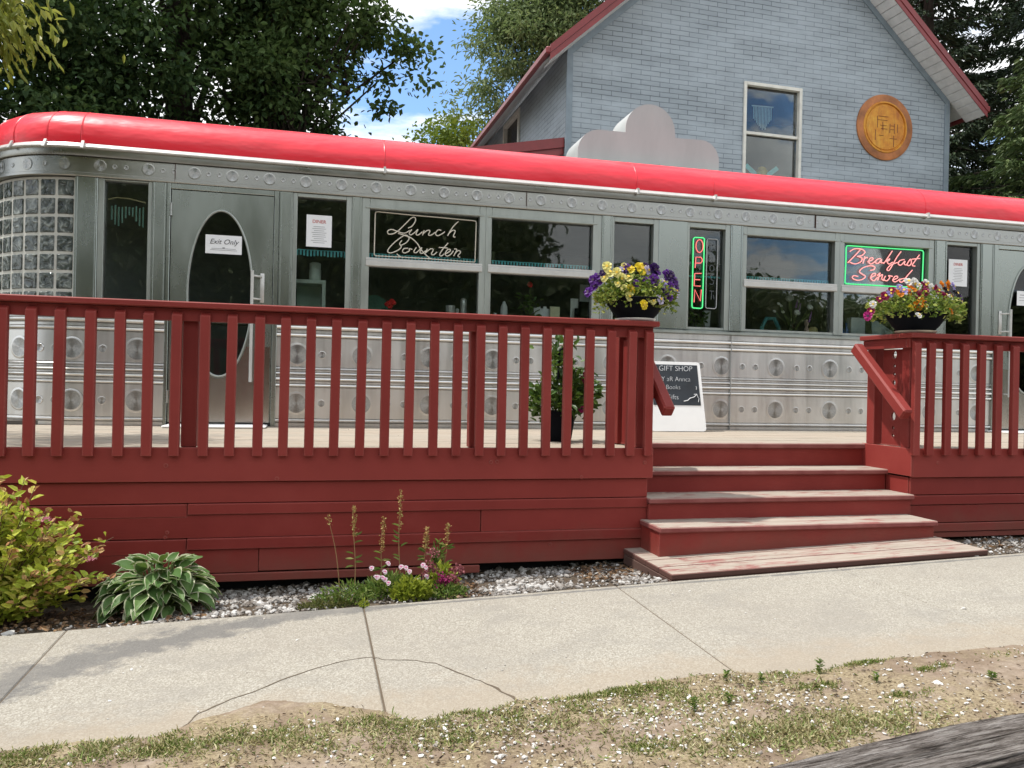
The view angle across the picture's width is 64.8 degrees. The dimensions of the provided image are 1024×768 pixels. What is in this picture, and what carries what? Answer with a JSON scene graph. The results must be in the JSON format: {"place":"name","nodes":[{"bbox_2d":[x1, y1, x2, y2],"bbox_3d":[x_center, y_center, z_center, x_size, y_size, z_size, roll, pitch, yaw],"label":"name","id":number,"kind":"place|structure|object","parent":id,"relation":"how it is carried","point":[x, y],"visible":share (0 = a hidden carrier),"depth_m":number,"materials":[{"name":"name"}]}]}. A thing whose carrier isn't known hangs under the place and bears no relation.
{"place":"outdoors","nodes":[
{"label":"outdoors","id":0,"kind":"place"},
{"bbox_2d":[161,424,266,427],"bbox_3d":[-2.514,0.355,6.849,0.820,0.018,0.300,1,0,-14],"label":"door threshold","id":1,"kind":"object","parent":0,"point":[223,425],"depth_m":6.76,"materials":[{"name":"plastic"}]},
{"bbox_2d":[384,299,395,308],"bbox_3d":[-1.152,-0.684,7.622,0.118,0.248,0.107,1,0,-14],"label":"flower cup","id":2,"kind":"object","parent":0,"point":[390,303],"visible":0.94,"depth_m":7.60,"materials":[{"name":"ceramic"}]},
{"bbox_2d":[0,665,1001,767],"bbox_3d":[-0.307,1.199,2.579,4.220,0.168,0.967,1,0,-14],"label":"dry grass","id":3,"kind":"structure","parent":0,"point":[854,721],"depth_m":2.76,"materials":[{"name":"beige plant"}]},
{"bbox_2d":[0,553,1023,749],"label":"sidewalk","id":4,"kind":"structure","parent":0,"point":[404,660],"depth_m":3.66,"materials":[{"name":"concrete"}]},
{"bbox_2d":[0,645,1023,767],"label":"dirt verge","id":5,"kind":"structure","parent":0,"point":[271,710],"depth_m":2.85,"materials":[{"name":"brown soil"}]},
{"bbox_2d":[7,645,1023,767],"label":"stone chips","id":6,"kind":"object","parent":5,"relation":"on","point":[525,757],"visible":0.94,"depth_m":2.84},
{"bbox_2d":[689,696,698,709],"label":"weed seedling","id":7,"kind":"object","parent":5,"relation":"on","point":[693,702],"visible":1,"depth_m":2.91,"materials":[{"name":"green plant"}]},
{"bbox_2d":[723,669,730,680],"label":"weed seedling","id":8,"kind":"object","parent":5,"relation":"on","point":[727,672],"visible":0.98,"depth_m":3.20,"materials":[{"name":"green plant"}]},
{"bbox_2d":[723,691,733,703],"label":"weed seedling","id":9,"kind":"object","parent":5,"relation":"on","point":[728,700],"visible":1,"depth_m":2.98,"materials":[{"name":"green plant"}]},
{"bbox_2d":[757,671,765,681],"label":"weed seedling","id":10,"kind":"object","parent":5,"relation":"on","point":[760,676],"visible":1,"depth_m":3.17,"materials":[{"name":"green plant"}]},
{"bbox_2d":[815,657,824,672],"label":"weed seedling","id":11,"kind":"object","parent":5,"relation":"on","point":[820,661],"visible":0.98,"depth_m":3.27,"materials":[{"name":"green plant"}]},
{"bbox_2d":[872,671,878,682],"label":"weed seedling","id":12,"kind":"object","parent":5,"relation":"on","point":[876,677],"visible":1,"depth_m":3.16,"materials":[{"name":"green plant"}]},
{"bbox_2d":[769,713,1023,767],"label":"log","id":13,"kind":"object","parent":5,"relation":"on","point":[997,742],"visible":1,"depth_m":2.09,"materials":[{"name":"grey wood"}]},
{"bbox_2d":[986,670,997,679],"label":"weed seedling","id":14,"kind":"object","parent":5,"relation":"on","point":[993,675],"visible":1,"depth_m":3.17,"materials":[{"name":"green plant"}]},
{"bbox_2d":[0,535,1023,635],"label":"white gravel","id":15,"kind":"structure","parent":0,"point":[510,587],"depth_m":4.81,"materials":[{"name":"white gravel"}]},
{"bbox_2d":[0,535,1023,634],"bbox_3d":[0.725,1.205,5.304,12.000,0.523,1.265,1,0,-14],"label":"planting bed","id":16,"kind":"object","parent":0,"point":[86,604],"visible":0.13,"depth_m":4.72,"materials":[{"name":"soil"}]},
{"bbox_2d":[0,474,115,626],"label":"spirea bush","id":17,"kind":"object","parent":16,"relation":"on","point":[34,568],"visible":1,"depth_m":4.13,"materials":[{"name":"green plant"}]},
{"bbox_2d":[90,552,221,623],"bbox_3d":[-1.916,1.108,4.375,0.594,0.423,0.633,1,0,42],"label":"hosta","id":18,"kind":"object","parent":16,"relation":"on","point":[142,597],"visible":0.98,"depth_m":4.25,"materials":[{"name":"green plant"}]},
{"bbox_2d":[297,595,357,611],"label":"ground weed","id":19,"kind":"object","parent":16,"relation":"on","point":[307,605],"visible":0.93,"depth_m":4.29,"materials":[{"name":"green plant"}]},
{"bbox_2d":[325,514,340,593],"bbox_3d":[-1.022,0.987,4.603,0.040,0.501,0.103,1,0,43],"label":"dock weed","id":20,"kind":"object","parent":16,"relation":"on","point":[334,546],"visible":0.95,"depth_m":4.60,"materials":[{"name":"plant"}]},
{"bbox_2d":[309,578,379,606],"bbox_3d":[-0.922,1.159,4.441,0.398,0.193,0.345,1,0,-14],"label":"ground weed","id":21,"kind":"object","parent":16,"relation":"on","point":[347,592],"visible":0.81,"depth_m":4.41,"materials":[{"name":"green plant"}]},
{"bbox_2d":[345,506,362,583],"bbox_3d":[-0.902,0.962,4.622,0.105,0.549,0.053,1,0,-14],"label":"dock weed","id":22,"kind":"object","parent":16,"relation":"on","point":[353,529],"visible":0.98,"depth_m":4.62,"materials":[{"name":"green plant"}]},
{"bbox_2d":[358,597,369,607],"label":"ground weed","id":23,"kind":"object","parent":16,"relation":"on","point":[361,603],"visible":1,"depth_m":4.29,"materials":[{"name":"green plant"}]},
{"bbox_2d":[372,516,390,573],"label":"dock weed","id":24,"kind":"object","parent":16,"relation":"on","point":[381,559],"visible":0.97,"depth_m":4.66,"materials":[{"name":"green plant"}]},
{"bbox_2d":[352,561,428,599],"bbox_3d":[-0.685,1.113,4.601,0.453,0.260,0.338,1,0,-14],"label":"dianthus","id":25,"kind":"object","parent":16,"relation":"on","point":[379,584],"visible":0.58,"depth_m":4.51,"materials":[{"name":"green plant"}]},
{"bbox_2d":[392,490,407,576],"bbox_3d":[-0.654,0.921,4.683,0.096,0.622,0.044,1,0,-24],"label":"dock weed","id":26,"kind":"object","parent":16,"relation":"on","point":[396,532],"visible":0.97,"depth_m":4.68,"materials":[{"name":"green plant"}]},
{"bbox_2d":[388,573,434,601],"bbox_3d":[-0.554,1.125,4.463,0.264,0.164,0.194,1,0,-14],"label":"ground weed","id":27,"kind":"object","parent":16,"relation":"on","point":[411,588],"visible":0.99,"depth_m":4.43,"materials":[{"name":"green plant"}]},
{"bbox_2d":[416,526,429,579],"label":"dock weed","id":28,"kind":"object","parent":16,"relation":"on","point":[425,541],"visible":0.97,"depth_m":4.72,"materials":[{"name":"green plant"}]},
{"bbox_2d":[426,538,446,584],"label":"fern sprig","id":29,"kind":"object","parent":16,"relation":"on","point":[435,559],"visible":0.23,"depth_m":4.75,"materials":[{"name":"green plant"}]},
{"bbox_2d":[420,547,464,593],"bbox_3d":[-0.411,1.073,4.645,0.259,0.303,0.240,1,0,-14],"label":"magenta flower","id":30,"kind":"object","parent":16,"relation":"on","point":[437,575],"visible":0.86,"depth_m":4.59,"materials":[{"name":"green plant"}]},
{"bbox_2d":[423,581,469,599],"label":"ground weed","id":31,"kind":"object","parent":16,"relation":"on","point":[458,590],"visible":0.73,"depth_m":4.53,"materials":[{"name":"green plant"}]},
{"bbox_2d":[438,523,454,562],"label":"dock weed","id":32,"kind":"object","parent":16,"relation":"on","point":[448,534],"visible":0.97,"depth_m":4.75,"materials":[{"name":"green plant"}]},
{"bbox_2d":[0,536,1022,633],"bbox_3d":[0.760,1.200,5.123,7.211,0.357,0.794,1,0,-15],"label":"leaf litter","id":33,"kind":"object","parent":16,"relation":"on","point":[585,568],"visible":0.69,"depth_m":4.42,"materials":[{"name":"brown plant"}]},
{"bbox_2d":[623,536,987,581],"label":"wooden platform","id":34,"kind":"structure","parent":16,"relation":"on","point":[730,564],"depth_m":5.15,"materials":[{"name":"paint"}]},
{"bbox_2d":[640,442,937,556],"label":"staircase","id":35,"kind":"structure","parent":34,"relation":"on","point":[710,497],"depth_m":5.80,"materials":[{"name":"paint"}]},
{"bbox_2d":[0,0,1023,177],"label":"sky","id":36,"kind":"structure","parent":0,"point":[434,18],"materials":[{"name":"blue"}]},
{"bbox_2d":[570,284,588,317],"bbox_3d":[0.697,-0.763,8.104,0.230,0.484,0.110,1,0,-14],"label":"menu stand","id":37,"kind":"object","parent":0,"point":[582,311],"visible":0.47,"depth_m":8.07,"materials":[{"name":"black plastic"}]},
{"bbox_2d":[847,317,864,333],"bbox_3d":[3.797,-0.593,8.907,0.180,0.274,0.080,1,0,-14],"label":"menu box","id":38,"kind":"object","parent":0,"point":[855,325],"visible":0.48,"depth_m":8.87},
{"bbox_2d":[987,430,1023,433],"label":"door mat","id":39,"kind":"object","parent":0,"point":[1019,431],"depth_m":8.76,"materials":[{"name":"plastic"}]},
{"bbox_3d":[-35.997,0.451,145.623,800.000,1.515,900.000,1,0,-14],"label":"ground","id":40,"kind":"structure","parent":0,"visible":0},
{"bbox_2d":[0,0,125,88],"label":"cherry tree","id":41,"kind":"object","parent":40,"relation":"on","point":[8,18],"visible":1,"depth_m":5.42,"materials":[{"name":"green plant"}]},
{"bbox_2d":[0,0,215,123],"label":"broadleaf tree","id":42,"kind":"object","parent":40,"relation":"on","point":[77,22],"visible":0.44,"depth_m":11.19,"materials":[{"name":"green plant"}]},
{"bbox_2d":[0,0,371,136],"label":"broadleaf tree","id":43,"kind":"object","parent":40,"relation":"on","point":[144,33],"visible":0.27,"depth_m":12.10,"materials":[{"name":"green plant"}]},
{"bbox_2d":[143,0,452,134],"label":"broadleaf tree","id":44,"kind":"object","parent":40,"relation":"on","point":[273,54],"visible":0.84,"depth_m":12.76,"materials":[{"name":"green plant"}]},
{"bbox_2d":[392,99,490,146],"bbox_3d":[-1.948,-3.188,22.195,5.780,9.327,4.137,1,0,-14],"label":"leafy tree","id":45,"kind":"object","parent":40,"relation":"on","point":[446,134],"visible":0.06,"depth_m":21.67,"materials":[{"name":"green plant"}]},
{"bbox_2d":[0,425,1023,600],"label":"deck","id":46,"kind":"structure","parent":40,"relation":"on","point":[242,517],"depth_m":5.12,"materials":[{"name":"red paint"}]},
{"bbox_2d":[0,294,674,456],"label":"deck railing","id":47,"kind":"object","parent":46,"relation":"attached to","point":[635,385],"visible":1,"depth_m":4.94,"materials":[{"name":"red paint"}]},
{"bbox_2d":[584,262,679,320],"bbox_3d":[0.828,-0.634,5.548,0.699,0.412,0.445,1,0,-14],"label":"flower bowl","id":48,"kind":"object","parent":47,"relation":"on","point":[632,298],"visible":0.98,"depth_m":5.46,"materials":[{"name":"ceramic"}]},
{"bbox_2d":[0,111,1023,431],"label":"diner car","id":49,"kind":"object","parent":46,"relation":"on","point":[66,175],"visible":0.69,"depth_m":7.87,"materials":[{"name":"silver metal"}]},
{"bbox_2d":[108,197,145,226],"bbox_3d":[-3.350,-1.496,7.012,0.302,0.249,0.014,1,0,-14],"label":"wind chime","id":50,"kind":"object","parent":49,"relation":"hanging from","point":[126,212],"visible":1,"depth_m":7.00,"materials":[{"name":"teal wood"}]},
{"bbox_2d":[205,234,241,254],"bbox_3d":[-2.511,-1.214,7.023,0.300,0.162,0.003,1,0,-14],"label":"paper notice","id":51,"kind":"object","parent":49,"relation":"attached to","point":[220,244],"visible":1,"depth_m":7.02,"materials":[{"name":"white paper"}]},
{"bbox_2d":[296,279,325,306],"bbox_3d":[-1.918,-0.774,7.618,0.300,0.394,0.280,1,0,-14],"label":"cabinet","id":52,"kind":"object","parent":49,"relation":"on","point":[309,295],"visible":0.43,"depth_m":7.70,"materials":[{"name":"green paint"}]},
{"bbox_2d":[309,262,320,279],"bbox_3d":[-1.849,-1.056,7.571,0.110,0.170,0.110,1,0,-14],"label":"canister","id":53,"kind":"object","parent":52,"relation":"on","point":[315,271],"visible":0.94,"depth_m":7.53,"materials":[{"name":"green paint"}]},
{"bbox_2d":[306,214,331,247],"bbox_3d":[-1.738,-1.378,7.264,0.222,0.286,0.003,1,0,-14],"label":"paper notice","id":54,"kind":"object","parent":49,"relation":"attached to","point":[318,230],"visible":1,"depth_m":7.26,"materials":[{"name":"white paper"}]},
{"bbox_2d":[297,249,344,257],"bbox_3d":[-1.738,-1.187,7.341,0.436,0.060,0.011,1,0,-14],"label":"bead fringe","id":55,"kind":"object","parent":49,"relation":"attached to","point":[320,252],"visible":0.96,"depth_m":7.33,"materials":[{"name":"teal plastic"}]},
{"bbox_2d":[368,295,389,309],"bbox_3d":[-1.404,-0.254,8.036,0.340,1.228,0.380,1,0,-14],"label":"diner chair","id":56,"kind":"object","parent":49,"relation":"on","point":[376,302],"visible":0.19,"depth_m":7.86,"materials":[{"name":"green plastic"}]},
{"bbox_2d":[369,253,476,263],"bbox_3d":[-0.830,-1.168,7.565,1.026,0.060,0.011,1,0,-14],"label":"bead fringe","id":57,"kind":"object","parent":49,"relation":"attached to","point":[422,257],"visible":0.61,"depth_m":7.56,"materials":[{"name":"teal plastic"}]},
{"bbox_2d":[374,211,476,262],"bbox_3d":[-0.801,-1.366,7.506,0.956,0.423,0.011,1,0,-14],"label":"neon sign","id":58,"kind":"object","parent":49,"relation":"attached to","point":[427,250],"visible":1,"depth_m":7.49,"materials":[{"name":"glass"}]},
{"bbox_2d":[446,305,454,312],"bbox_3d":[-0.595,-0.651,7.760,0.092,0.205,0.092,1,0,-14],"label":"metal cup","id":59,"kind":"object","parent":49,"relation":"on","point":[450,308],"visible":0.34,"depth_m":7.72,"materials":[{"name":"silver metal"}]},
{"bbox_2d":[460,298,466,312],"bbox_3d":[-0.470,-0.690,7.790,0.064,0.287,0.064,1,0,-14],"label":"metal shaker","id":60,"kind":"object","parent":49,"relation":"on","point":[463,305],"visible":0.66,"depth_m":7.76,"materials":[{"name":"silver metal"}]},
{"bbox_2d":[500,301,507,314],"bbox_3d":[-0.080,-0.674,7.887,0.074,0.272,0.074,1,0,-14],"label":"sugar dispenser","id":61,"kind":"object","parent":49,"relation":"on","point":[503,309],"visible":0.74,"depth_m":7.86,"materials":[{"name":"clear glass"}]},
{"bbox_2d":[509,282,543,315],"bbox_3d":[0.143,-0.770,7.938,0.310,0.474,0.267,1,0,30],"label":"potted rose","id":62,"kind":"object","parent":49,"relation":"on","point":[529,302],"visible":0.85,"depth_m":7.92,"materials":[{"name":"green plant"}]},
{"bbox_2d":[491,260,588,268],"bbox_3d":[0.269,-1.157,7.837,1.011,0.037,0.011,1,0,-14],"label":"bead fringe","id":63,"kind":"object","parent":49,"relation":"attached to","point":[538,264],"visible":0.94,"depth_m":7.83,"materials":[{"name":"teal plastic"}]},
{"bbox_2d":[534,306,549,316],"bbox_3d":[0.298,-0.650,7.982,0.175,0.241,0.083,1,0,-14],"label":"napkin holder","id":64,"kind":"object","parent":49,"relation":"on","point":[544,311],"visible":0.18,"depth_m":8.00,"materials":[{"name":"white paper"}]},
{"bbox_2d":[549,306,559,316],"bbox_3d":[0.422,-0.647,8.001,0.100,0.240,0.020,1,0,-14],"label":"table card","id":65,"kind":"object","parent":49,"relation":"on","point":[554,311],"visible":0.42,"depth_m":7.99,"materials":[{"name":"beige paper"}]},
{"bbox_2d":[566,104,718,170],"bbox_3d":[1.423,-2.626,8.798,1.615,0.706,0.446,1,0,-14],"label":"roof sign","id":66,"kind":"object","parent":49,"relation":"on","point":[643,134],"visible":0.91,"depth_m":8.59,"materials":[{"name":"metal"}]},
{"bbox_2d":[691,237,704,308],"bbox_3d":[1.887,-1.126,8.172,0.133,0.728,0.012,1,0,-14],"label":"neon sign","id":67,"kind":"object","parent":49,"relation":"attached to","point":[703,250],"visible":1,"depth_m":8.17,"materials":[{"name":"green glass"}]},
{"bbox_2d":[688,311,709,326],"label":"potted plant","id":68,"kind":"object","parent":49,"relation":"on","point":[698,323],"visible":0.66,"depth_m":8.37,"materials":[{"name":"green plant"}]},
{"bbox_2d":[689,275,719,278],"bbox_3d":[1.946,-1.096,8.251,0.406,0.018,0.011,1,0,-14],"label":"bead fringe","id":69,"kind":"object","parent":49,"relation":"attached to","point":[704,276],"visible":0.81,"depth_m":8.25,"materials":[{"name":"teal plastic"}]},
{"bbox_2d":[703,311,710,326],"bbox_3d":[2.038,-0.682,8.446,0.080,0.170,0.030,1,0,-14],"label":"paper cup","id":70,"kind":"object","parent":49,"relation":"on","point":[708,321],"visible":0.71,"depth_m":8.44,"materials":[{"name":"grey paper"}]},
{"bbox_2d":[705,239,717,308],"bbox_3d":[2.034,-1.121,8.208,0.130,0.717,0.010,1,0,-14],"label":"neon sign","id":71,"kind":"object","parent":49,"relation":"attached to","point":[711,275],"visible":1,"depth_m":8.21,"materials":[{"name":"glass"}]},
{"bbox_2d":[759,317,780,336],"bbox_3d":[2.800,-0.146,9.049,0.274,1.188,0.372,1,0,-14],"label":"diner chair","id":72,"kind":"object","parent":49,"relation":"on","point":[775,321],"visible":0.21,"depth_m":8.87,"materials":[{"name":"teal metal"}]},
{"bbox_2d":[746,276,828,283],"bbox_3d":[2.875,-1.092,8.481,1.031,0.037,0.011,1,0,-14],"label":"bead fringe","id":73,"kind":"object","parent":49,"relation":"attached to","point":[780,279],"visible":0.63,"depth_m":8.48,"materials":[{"name":"teal plastic"}]},
{"bbox_2d":[773,295,812,337],"bbox_3d":[3.033,-0.716,8.678,0.461,0.488,0.124,1,0,-14],"label":"flower vase","id":74,"kind":"object","parent":49,"relation":"on","point":[790,327],"visible":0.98,"depth_m":8.67,"materials":[{"name":"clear glass"}]},
{"bbox_2d":[804,319,808,331],"bbox_3d":[3.190,-0.586,8.736,0.060,0.235,0.060,1,0,-14],"label":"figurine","id":75,"kind":"object","parent":49,"relation":"on","point":[806,324],"visible":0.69,"depth_m":8.72,"materials":[{"name":"ceramic"}]},
{"bbox_2d":[809,327,817,338],"bbox_3d":[3.267,-0.542,8.755,0.120,0.150,0.120,1,0,-14],"label":"yellow jar","id":76,"kind":"object","parent":49,"relation":"on","point":[813,329],"visible":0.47,"depth_m":8.71,"materials":[{"name":"ceramic"}]},
{"bbox_2d":[844,323,848,332],"bbox_3d":[3.661,-0.565,8.832,0.048,0.212,0.048,1,0,-14],"label":"blue bottle","id":77,"kind":"object","parent":49,"relation":"on","point":[846,330],"visible":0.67,"depth_m":8.82,"materials":[{"name":"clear glass"}]},
{"bbox_2d":[845,282,880,286],"bbox_3d":[3.999,-1.068,8.758,1.056,0.037,0.011,1,0,-14],"label":"bead fringe","id":78,"kind":"object","parent":49,"relation":"attached to","point":[863,283],"visible":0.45,"depth_m":8.70,"materials":[{"name":"teal plastic"}]},
{"bbox_2d":[871,321,886,334],"bbox_3d":[4.165,-0.572,8.892,0.467,0.240,0.074,1,0,-14],"label":"display card","id":79,"kind":"object","parent":49,"relation":"on","point":[878,328],"visible":0.28,"depth_m":8.86,"materials":[{"name":"paper"}]},
{"bbox_2d":[844,245,923,287],"bbox_3d":[4.022,-1.264,8.698,0.987,0.424,0.013,1,0,-14],"label":"neon sign","id":80,"kind":"object","parent":49,"relation":"attached to","point":[887,260],"visible":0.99,"depth_m":8.68,"materials":[{"name":"green"}]},
{"bbox_2d":[948,259,966,286],"bbox_3d":[4.930,-1.228,8.912,0.245,0.295,0.003,1,0,-14],"label":"paper notice","id":81,"kind":"object","parent":49,"relation":"attached to","point":[957,275],"visible":1,"depth_m":8.91,"materials":[{"name":"white paper"}]},
{"bbox_2d":[1017,291,1023,305],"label":"paper notice","id":82,"kind":"object","parent":49,"relation":"attached to","point":[1020,298],"visible":1,"depth_m":9.06,"materials":[{"name":"white paper"}]},
{"bbox_2d":[518,335,603,441],"bbox_3d":[0.379,0.017,6.056,0.682,0.819,0.557,1,0,-14],"label":"potted mandevilla","id":83,"kind":"object","parent":46,"relation":"on","point":[556,396],"visible":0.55,"depth_m":5.99,"materials":[{"name":"green plant"}]},
{"bbox_2d":[653,361,705,430],"bbox_3d":[1.557,0.116,7.832,0.565,0.665,0.348,1,0,-14],"label":"sandwich board","id":84,"kind":"object","parent":46,"relation":"on","point":[682,382],"visible":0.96,"depth_m":7.75,"materials":[{"name":"white plastic"}]},
{"bbox_2d":[851,332,1023,455],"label":"deck railing","id":85,"kind":"object","parent":46,"relation":"attached to","point":[887,398],"visible":1,"depth_m":6.09,"materials":[{"name":"red paint"}]},
{"bbox_2d":[863,277,967,333],"bbox_3d":[3.045,-0.588,6.104,0.887,0.418,0.563,1,0,-14],"label":"flower bowl","id":86,"kind":"object","parent":85,"relation":"on","point":[919,316],"visible":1,"depth_m":5.98,"materials":[{"name":"black plastic"}]},
{"bbox_2d":[423,0,605,138],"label":"willow tree","id":87,"kind":"object","parent":40,"relation":"on","point":[537,27],"visible":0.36,"depth_m":25.50,"materials":[{"name":"green plant"}]},
{"bbox_2d":[468,0,989,191],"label":"grey house","id":88,"kind":"structure","parent":40,"relation":"on","point":[816,74],"depth_m":14.75,"materials":[{"name":"blue brick"}]},
{"bbox_2d":[503,107,519,143],"bbox_3d":[0.007,-5.162,17.015,0.095,0.940,1.278,1,0,-15],"label":"window","id":89,"kind":"structure","parent":88,"relation":"in","point":[511,129],"depth_m":17.09,"materials":[{"name":"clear glass"}]},
{"bbox_2d":[746,164,778,174],"bbox_3d":[4.613,-3.921,14.896,0.720,0.260,0.220,1,0,-14],"label":"window ornament","id":90,"kind":"object","parent":88,"relation":"attached to","point":[761,170],"depth_m":14.85,"materials":[{"name":"blue ceramic"}]},
{"bbox_2d":[752,105,773,129],"bbox_3d":[4.625,-4.918,14.892,0.440,0.446,0.020,1,0,-14],"label":"shell chime","id":91,"kind":"object","parent":88,"relation":"hanging from","point":[762,110],"visible":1,"depth_m":14.89},
{"bbox_2d":[742,81,802,177],"bbox_3d":[4.708,-4.379,14.638,1.195,2.080,0.100,1,0,-15],"label":"window","id":92,"kind":"structure","parent":88,"relation":"in","point":[799,91],"depth_m":14.66,"materials":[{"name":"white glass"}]},
{"bbox_2d":[856,95,911,160],"bbox_3d":[7.044,-4.845,15.222,1.240,1.240,0.043,1,0,-15],"label":"round plaque","id":93,"kind":"object","parent":88,"relation":"attached to","point":[884,127],"visible":1,"depth_m":15.21,"materials":[{"name":"gold metal"}]},
{"bbox_2d":[914,0,987,177],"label":"spruce tree","id":94,"kind":"object","parent":40,"relation":"on","point":[939,23],"depth_m":24.14,"materials":[{"name":"green plant"}]},
{"bbox_2d":[910,0,1017,195],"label":"spruce tree","id":95,"kind":"object","parent":40,"relation":"on","point":[980,146],"visible":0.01,"depth_m":20.77,"materials":[{"name":"green plant"}]},
{"bbox_2d":[907,0,1022,194],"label":"spruce tree","id":96,"kind":"object","parent":40,"relation":"on","point":[926,10],"visible":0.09,"depth_m":18.88,"materials":[{"name":"green plant"}]},
{"bbox_2d":[948,56,1023,198],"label":"spruce tree","id":97,"kind":"object","parent":40,"relation":"on","point":[1008,162],"visible":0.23,"depth_m":15.76,"materials":[{"name":"green plant"}]},
{"bbox_2d":[949,0,1023,176],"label":"spruce tree","id":98,"kind":"object","parent":40,"relation":"on","point":[975,67],"visible":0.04,"depth_m":24.58,"materials":[{"name":"green plant"}]},
{"bbox_2d":[950,0,1023,196],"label":"spruce tree","id":99,"kind":"object","parent":40,"relation":"on","point":[1016,26],"visible":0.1,"depth_m":20.27,"materials":[{"name":"green plant"}]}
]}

